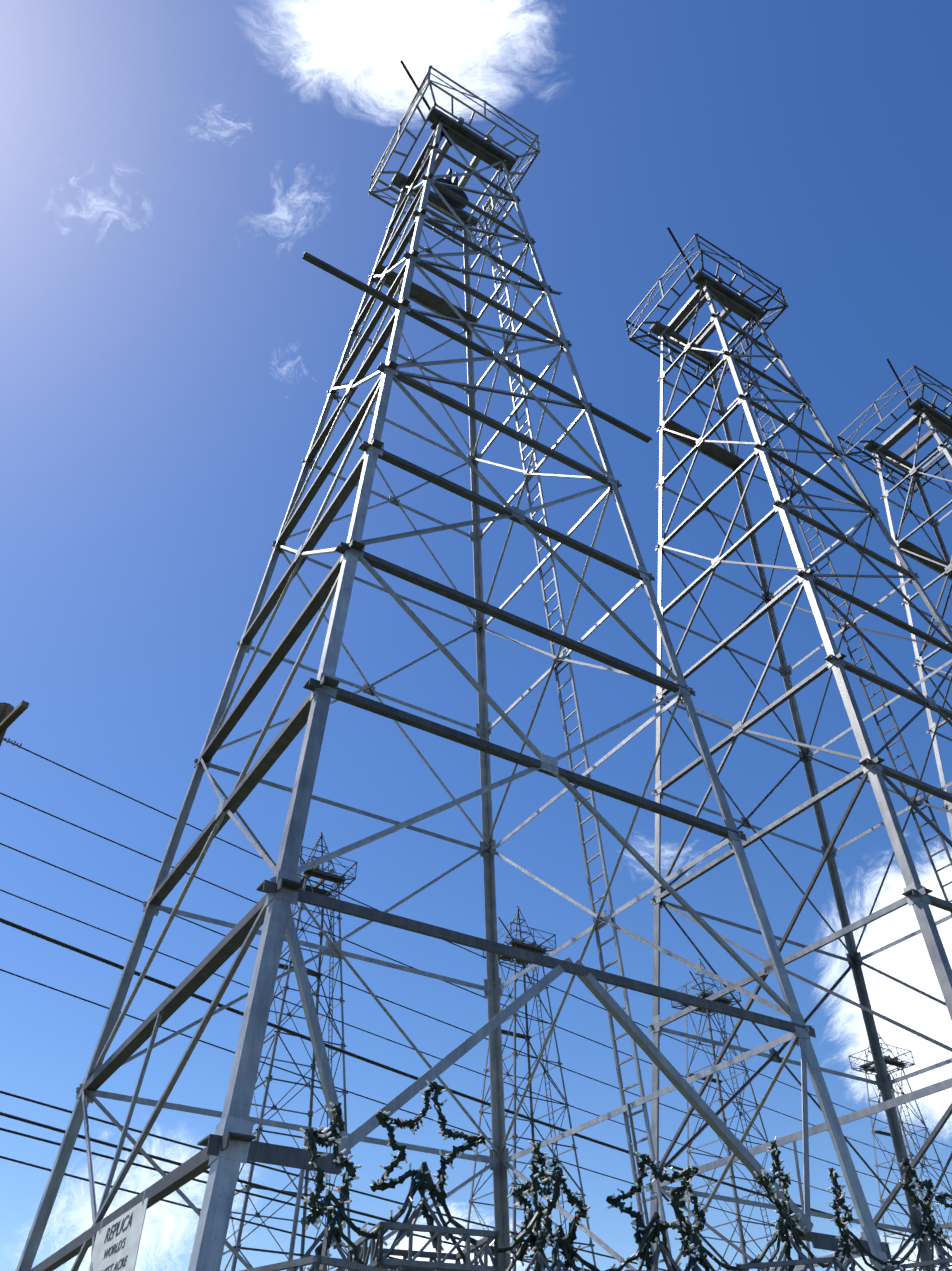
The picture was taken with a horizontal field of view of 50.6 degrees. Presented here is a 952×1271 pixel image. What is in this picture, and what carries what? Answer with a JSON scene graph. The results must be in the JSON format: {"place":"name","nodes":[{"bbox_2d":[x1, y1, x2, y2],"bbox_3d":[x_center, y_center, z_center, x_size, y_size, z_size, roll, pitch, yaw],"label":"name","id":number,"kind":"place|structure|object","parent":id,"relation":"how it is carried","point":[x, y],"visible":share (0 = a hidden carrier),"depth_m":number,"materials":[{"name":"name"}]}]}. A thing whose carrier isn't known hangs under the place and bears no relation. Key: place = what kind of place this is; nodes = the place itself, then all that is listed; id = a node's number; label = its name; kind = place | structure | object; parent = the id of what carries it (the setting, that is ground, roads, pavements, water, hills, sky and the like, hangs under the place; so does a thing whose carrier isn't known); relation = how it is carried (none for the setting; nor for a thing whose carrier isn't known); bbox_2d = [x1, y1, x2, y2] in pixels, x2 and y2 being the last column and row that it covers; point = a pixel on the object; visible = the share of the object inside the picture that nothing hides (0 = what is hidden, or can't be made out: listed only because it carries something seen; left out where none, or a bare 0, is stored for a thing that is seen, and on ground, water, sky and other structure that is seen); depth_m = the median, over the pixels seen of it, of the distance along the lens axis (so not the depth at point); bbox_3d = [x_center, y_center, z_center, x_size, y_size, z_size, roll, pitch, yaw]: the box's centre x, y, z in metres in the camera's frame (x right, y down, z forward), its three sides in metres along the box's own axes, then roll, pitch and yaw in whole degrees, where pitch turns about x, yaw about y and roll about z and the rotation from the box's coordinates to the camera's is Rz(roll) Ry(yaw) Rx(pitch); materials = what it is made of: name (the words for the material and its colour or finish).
{"place":"outdoors","nodes":[
{"label":"outdoors","id":0,"kind":"place"},
{"bbox_2d":[45,158,152,241],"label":"cloud","id":1,"kind":"structure","parent":0,"point":[103,209],"depth_m":2172.17,"materials":[{"name":"white"}]},
{"bbox_2d":[4,1117,272,1270],"bbox_3d":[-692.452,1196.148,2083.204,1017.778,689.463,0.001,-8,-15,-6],"label":"cloud","id":2,"kind":"structure","parent":0,"point":[160,1212],"depth_m":2084.51,"materials":[{"name":"white"}]},
{"bbox_2d":[183,102,254,149],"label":"cloud","id":3,"kind":"structure","parent":0,"point":[218,126],"depth_m":2175.22,"materials":[{"name":"white"}]},
{"bbox_2d":[234,160,334,250],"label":"cloud","id":4,"kind":"structure","parent":0,"point":[287,217],"depth_m":2270.01,"materials":[{"name":"white"}]},
{"bbox_2d":[270,337,318,384],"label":"cloud","id":5,"kind":"structure","parent":0,"point":[289,362],"depth_m":2377.75,"materials":[{"name":"white"}]},
{"bbox_2d":[299,1102,361,1270],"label":"star decoration","id":6,"kind":"object","parent":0,"point":[313,1137],"visible":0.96,"depth_m":5.35},
{"bbox_2d":[236,0,568,129],"bbox_3d":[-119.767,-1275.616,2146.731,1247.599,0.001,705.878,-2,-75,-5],"label":"cloud","id":7,"kind":"structure","parent":0,"point":[352,40],"depth_m":2149.84,"materials":[{"name":"white"}]},
{"bbox_2d":[369,1080,489,1251],"bbox_3d":[-0.276,3.165,6.067,0.717,0.940,0.158,1,-42,-1],"label":"star decoration","id":8,"kind":"object","parent":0,"point":[440,1194],"visible":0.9,"depth_m":6.09},
{"bbox_2d":[337,1201,532,1270],"bbox_3d":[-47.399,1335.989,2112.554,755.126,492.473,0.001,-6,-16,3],"label":"cloud","id":9,"kind":"structure","parent":0,"point":[419,1243],"depth_m":2132.53,"materials":[{"name":"white"}]},
{"bbox_2d":[0,0,951,1270],"label":"sky","id":10,"kind":"structure","parent":0,"point":[152,450],"materials":[{"name":"blue"}]},
{"bbox_2d":[507,1141,566,1270],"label":"star decoration","id":11,"kind":"object","parent":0,"point":[538,1240],"visible":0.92,"depth_m":6.05},
{"bbox_2d":[527,1159,590,1270],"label":"star decoration","id":12,"kind":"object","parent":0,"point":[571,1236],"visible":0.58,"depth_m":6.66},
{"bbox_2d":[606,1151,699,1269],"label":"star decoration","id":13,"kind":"object","parent":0,"point":[689,1172],"visible":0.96,"depth_m":6.71},
{"bbox_2d":[616,832,702,881],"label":"cloud","id":14,"kind":"structure","parent":0,"point":[668,856],"depth_m":2403.39,"materials":[{"name":"white"}]},
{"bbox_2d":[666,1169,709,1270],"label":"star decoration","id":15,"kind":"object","parent":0,"point":[687,1246],"visible":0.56,"depth_m":7.23},
{"bbox_2d":[754,1136,805,1270],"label":"star decoration","id":16,"kind":"object","parent":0,"point":[782,1232],"visible":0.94,"depth_m":7.48},
{"bbox_2d":[827,1168,855,1270],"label":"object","id":17,"kind":"object","parent":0,"point":[839,1200],"visible":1,"depth_m":7.92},
{"bbox_2d":[812,833,951,1145],"bbox_3d":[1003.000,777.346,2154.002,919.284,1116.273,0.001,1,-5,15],"label":"cloud","id":18,"kind":"structure","parent":0,"point":[908,961],"depth_m":2180.61,"materials":[{"name":"white"}]},
{"bbox_2d":[816,1222,951,1270],"bbox_3d":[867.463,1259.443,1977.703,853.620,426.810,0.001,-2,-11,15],"label":"cloud","id":19,"kind":"structure","parent":0,"point":[893,1248],"depth_m":1995.80,"materials":[{"name":"white"}]},
{"bbox_2d":[898,1158,950,1270],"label":"star decoration","id":20,"kind":"object","parent":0,"point":[932,1225],"visible":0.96,"depth_m":8.38},
{"bbox_2d":[935,1191,951,1209],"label":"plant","id":21,"kind":"object","parent":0,"point":[940,1198],"visible":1,"depth_m":9.12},
{"label":"ground","id":22,"kind":"structure","parent":0,"visible":0},
{"bbox_2d":[0,700,28,745],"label":"utility pole","id":23,"kind":"object","parent":22,"relation":"on","point":[9,714],"visible":1,"depth_m":17.49,"materials":[{"name":"brown wood"}]},
{"bbox_2d":[0,738,951,1270],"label":"overhead wires","id":24,"kind":"object","parent":23,"relation":"attached to","point":[62,944],"visible":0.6,"depth_m":18.74,"materials":[{"name":"black metal"}]},
{"bbox_2d":[2,736,21,747],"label":"wire insulators","id":25,"kind":"object","parent":24,"relation":"attached to","point":[14,742],"visible":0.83,"depth_m":17.83,"materials":[{"name":"grey"}]},
{"bbox_2d":[220,832,357,1270],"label":"derrick","id":26,"kind":"object","parent":22,"relation":"on","point":[322,875],"visible":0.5,"depth_m":51.94,"materials":[{"name":"metal"}]},
{"bbox_2d":[240,1227,392,1270],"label":"metal frame","id":27,"kind":"object","parent":22,"relation":"on","point":[321,1262],"visible":0.92,"depth_m":4.90,"materials":[{"name":"paint"}]},
{"bbox_2d":[348,1199,499,1270],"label":"metal frame","id":28,"kind":"object","parent":22,"relation":"on","point":[381,1253],"visible":0.79,"depth_m":5.53,"materials":[{"name":"paint"}]},
{"bbox_2d":[15,60,891,1270],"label":"derrick","id":29,"kind":"object","parent":22,"relation":"on","point":[228,1149],"visible":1,"depth_m":13.79,"materials":[{"name":"metal"}]},
{"bbox_2d":[89,1189,148,1270],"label":"sign","id":30,"kind":"object","parent":29,"relation":"attached to","point":[116,1244],"visible":1,"depth_m":8.25,"materials":[{"name":"metal"}]},
{"bbox_2d":[463,906,596,1270],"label":"derrick","id":31,"kind":"object","parent":22,"relation":"on","point":[531,947],"visible":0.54,"depth_m":60.03,"materials":[{"name":"metal"}]},
{"bbox_2d":[525,1251,551,1270],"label":"metal frame","id":32,"kind":"object","parent":22,"relation":"on","point":[538,1257],"visible":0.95,"depth_m":5.86,"materials":[{"name":"paint"}]},
{"bbox_2d":[325,1161,951,1270],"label":"garland","id":33,"kind":"object","parent":32,"relation":"attached to","point":[414,1188],"visible":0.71,"depth_m":6.48,"materials":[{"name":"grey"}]},
{"bbox_2d":[557,1259,567,1270],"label":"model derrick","id":34,"kind":"object","parent":22,"relation":"on","point":[560,1264],"visible":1,"depth_m":6.43,"materials":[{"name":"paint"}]},
{"bbox_2d":[624,1243,681,1270],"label":"metal frame","id":35,"kind":"object","parent":22,"relation":"on","point":[656,1254],"visible":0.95,"depth_m":6.51,"materials":[{"name":"paint"}]},
{"bbox_2d":[695,1264,701,1270],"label":"metal frame","id":36,"kind":"object","parent":22,"relation":"on","point":[697,1268],"visible":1,"depth_m":7.06,"materials":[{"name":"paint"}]},
{"bbox_2d":[671,959,806,1270],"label":"derrick","id":37,"kind":"object","parent":22,"relation":"on","point":[704,993],"visible":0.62,"depth_m":66.38,"materials":[{"name":"metal"}]},
{"bbox_2d":[625,227,951,1270],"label":"derrick","id":38,"kind":"object","parent":22,"relation":"on","point":[873,769],"visible":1,"depth_m":21.20,"materials":[{"name":"metal"}]},
{"bbox_2d":[736,1236,847,1270],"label":"metal frame","id":39,"kind":"object","parent":22,"relation":"on","point":[784,1264],"visible":0.85,"depth_m":7.03,"materials":[{"name":"paint"}]},
{"bbox_2d":[845,1256,864,1270],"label":"metal frame","id":40,"kind":"object","parent":22,"relation":"on","point":[851,1259],"visible":0.95,"depth_m":7.79,"materials":[{"name":"paint"}]},
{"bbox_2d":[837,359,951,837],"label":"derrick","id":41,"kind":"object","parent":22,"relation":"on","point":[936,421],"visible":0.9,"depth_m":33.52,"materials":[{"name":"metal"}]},
{"bbox_2d":[848,1032,951,1270],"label":"derrick","id":42,"kind":"object","parent":22,"relation":"on","point":[893,1061],"visible":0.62,"depth_m":77.68,"materials":[{"name":"metal"}]},
{"bbox_2d":[881,1239,951,1270],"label":"metal frame","id":43,"kind":"object","parent":22,"relation":"on","point":[932,1262],"visible":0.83,"depth_m":8.00,"materials":[{"name":"paint"}]}
]}

